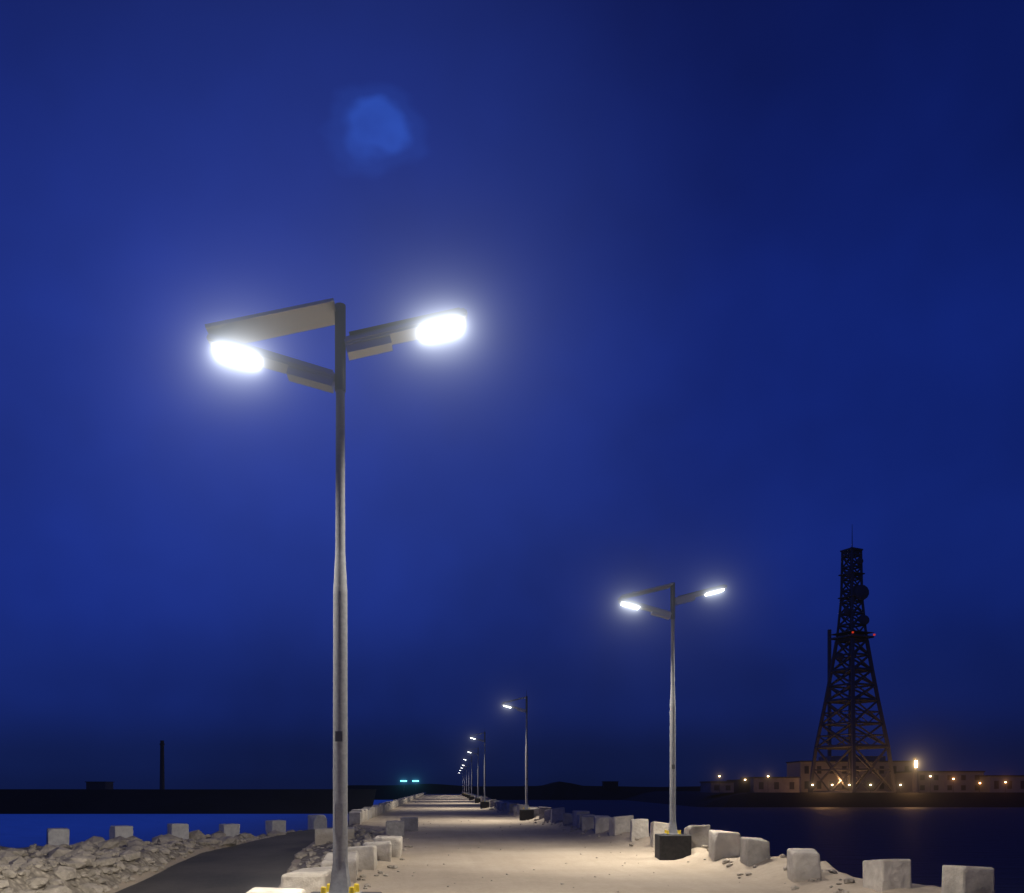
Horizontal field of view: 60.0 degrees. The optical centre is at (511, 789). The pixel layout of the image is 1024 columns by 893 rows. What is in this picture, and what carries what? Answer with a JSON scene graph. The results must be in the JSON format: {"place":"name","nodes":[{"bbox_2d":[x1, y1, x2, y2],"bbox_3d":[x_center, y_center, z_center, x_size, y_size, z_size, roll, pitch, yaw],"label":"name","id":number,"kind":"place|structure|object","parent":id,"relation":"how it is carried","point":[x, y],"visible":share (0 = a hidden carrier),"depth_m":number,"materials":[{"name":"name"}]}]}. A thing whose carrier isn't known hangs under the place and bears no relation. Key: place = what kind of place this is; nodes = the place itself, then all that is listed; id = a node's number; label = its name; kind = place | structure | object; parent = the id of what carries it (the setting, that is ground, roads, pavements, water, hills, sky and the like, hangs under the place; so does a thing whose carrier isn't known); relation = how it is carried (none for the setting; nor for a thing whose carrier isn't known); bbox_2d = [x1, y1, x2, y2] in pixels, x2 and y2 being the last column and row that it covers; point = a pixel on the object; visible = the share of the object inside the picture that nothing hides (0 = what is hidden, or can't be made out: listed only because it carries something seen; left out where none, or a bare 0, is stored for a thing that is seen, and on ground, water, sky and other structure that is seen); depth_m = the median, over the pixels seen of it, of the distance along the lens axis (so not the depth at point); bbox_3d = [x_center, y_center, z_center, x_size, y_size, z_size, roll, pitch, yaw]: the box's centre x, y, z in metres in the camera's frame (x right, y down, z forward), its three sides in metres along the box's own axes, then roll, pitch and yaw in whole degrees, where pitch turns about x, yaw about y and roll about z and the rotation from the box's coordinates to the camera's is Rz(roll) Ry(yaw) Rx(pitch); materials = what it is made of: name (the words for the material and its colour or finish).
{"place":"outdoors","nodes":[
{"label":"outdoors","id":0,"kind":"place"},
{"bbox_2d":[0,794,940,892],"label":"pier ground","id":1,"kind":"structure","parent":0,"point":[241,867],"depth_m":21.51,"materials":[{"name":"beige concrete"}]},
{"bbox_2d":[46,814,326,844],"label":"concrete blocks","id":2,"kind":"object","parent":1,"relation":"on","point":[58,835],"visible":0.66,"depth_m":31.49,"materials":[{"name":"concrete"}]},
{"bbox_2d":[205,298,466,892],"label":"street lamp","id":3,"kind":"object","parent":1,"relation":"on","point":[228,339],"visible":1,"depth_m":8.59,"materials":[{"name":"silver metal"}]},
{"bbox_2d":[0,808,856,892],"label":"rubble rocks","id":4,"kind":"object","parent":1,"relation":"on","point":[76,858],"visible":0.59,"depth_m":23.24,"materials":[{"name":"beige stone"}]},
{"bbox_2d":[459,769,464,795],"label":"street lamp","id":5,"kind":"object","parent":1,"relation":"on","point":[464,781],"visible":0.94,"depth_m":199.93,"materials":[{"name":"silver metal"}]},
{"bbox_2d":[460,765,467,796],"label":"street lamp","id":6,"kind":"object","parent":1,"relation":"on","point":[466,794],"visible":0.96,"depth_m":175.94,"materials":[{"name":"silver metal"}]},
{"bbox_2d":[463,756,473,799],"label":"street lamp","id":7,"kind":"object","parent":1,"relation":"on","point":[471,797],"visible":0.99,"depth_m":125.94,"materials":[{"name":"silver metal"}]},
{"bbox_2d":[467,748,479,802],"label":"street lamp","id":8,"kind":"object","parent":1,"relation":"on","point":[477,799],"visible":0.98,"depth_m":100.85,"materials":[{"name":"silver metal"}]},
{"bbox_2d":[470,732,488,808],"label":"street lamp","id":9,"kind":"object","parent":1,"relation":"on","point":[484,804],"visible":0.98,"depth_m":73.13,"materials":[{"name":"silver metal"}]},
{"bbox_2d":[502,690,533,820],"bbox_3d":[0.297,-1.684,45.001,1.615,6.653,0.722,0,0,0],"label":"street lamp","id":10,"kind":"object","parent":1,"relation":"on","point":[526,813],"visible":0.96,"depth_m":44.93,"materials":[{"name":"silver metal"}]},
{"bbox_2d":[245,792,993,892],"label":"stone blocks","id":11,"kind":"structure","parent":1,"relation":"on","point":[878,875],"depth_m":17.25,"materials":[{"name":"stone"}]},
{"bbox_2d":[618,582,726,859],"bbox_3d":[3.675,-1.538,20.300,2.491,6.363,0.726,0,0,0],"label":"street lamp","id":12,"kind":"object","parent":1,"relation":"on","point":[672,842],"visible":0.98,"depth_m":20.23,"materials":[{"name":"silver metal"}]},
{"bbox_2d":[0,800,1023,892],"bbox_3d":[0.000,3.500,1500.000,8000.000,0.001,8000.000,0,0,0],"label":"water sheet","id":13,"kind":"object","parent":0,"point":[929,842],"depth_m":80.84,"materials":[{"name":"blue liquid"}]},
{"bbox_2d":[0,789,376,813],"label":"breakwater","id":14,"kind":"object","parent":13,"relation":"on","point":[166,801],"visible":0.8,"depth_m":127.79,"materials":[{"name":"black"}]},
{"bbox_2d":[85,740,164,788],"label":"distant buildings","id":15,"kind":"structure","parent":14,"relation":"on","point":[98,785],"depth_m":149.65,"materials":[{"name":"black"}]},
{"bbox_2d":[0,0,1023,788],"label":"sky","id":16,"kind":"structure","parent":0,"point":[739,284],"materials":[{"name":"blue"}]},
{"bbox_2d":[348,781,700,799],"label":"land","id":17,"kind":"structure","parent":0,"point":[559,790],"depth_m":295.68,"materials":[{"name":"black"}]},
{"bbox_2d":[601,781,618,788],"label":"shed","id":18,"kind":"structure","parent":17,"relation":"on","point":[609,784],"depth_m":298.00,"materials":[{"name":"black"}]},
{"bbox_2d":[623,791,1023,806],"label":"shore","id":19,"kind":"structure","parent":0,"point":[837,799],"depth_m":174.87,"materials":[{"name":"black"}]},
{"bbox_2d":[808,537,896,792],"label":"lattice tower","id":20,"kind":"structure","parent":19,"relation":"on","point":[853,636],"depth_m":186.46,"materials":[{"name":"grey metal"}]},
{"bbox_2d":[699,756,1023,792],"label":"shore buildings","id":21,"kind":"structure","parent":0,"point":[909,777],"depth_m":192.00,"materials":[{"name":"grey"}]}
]}

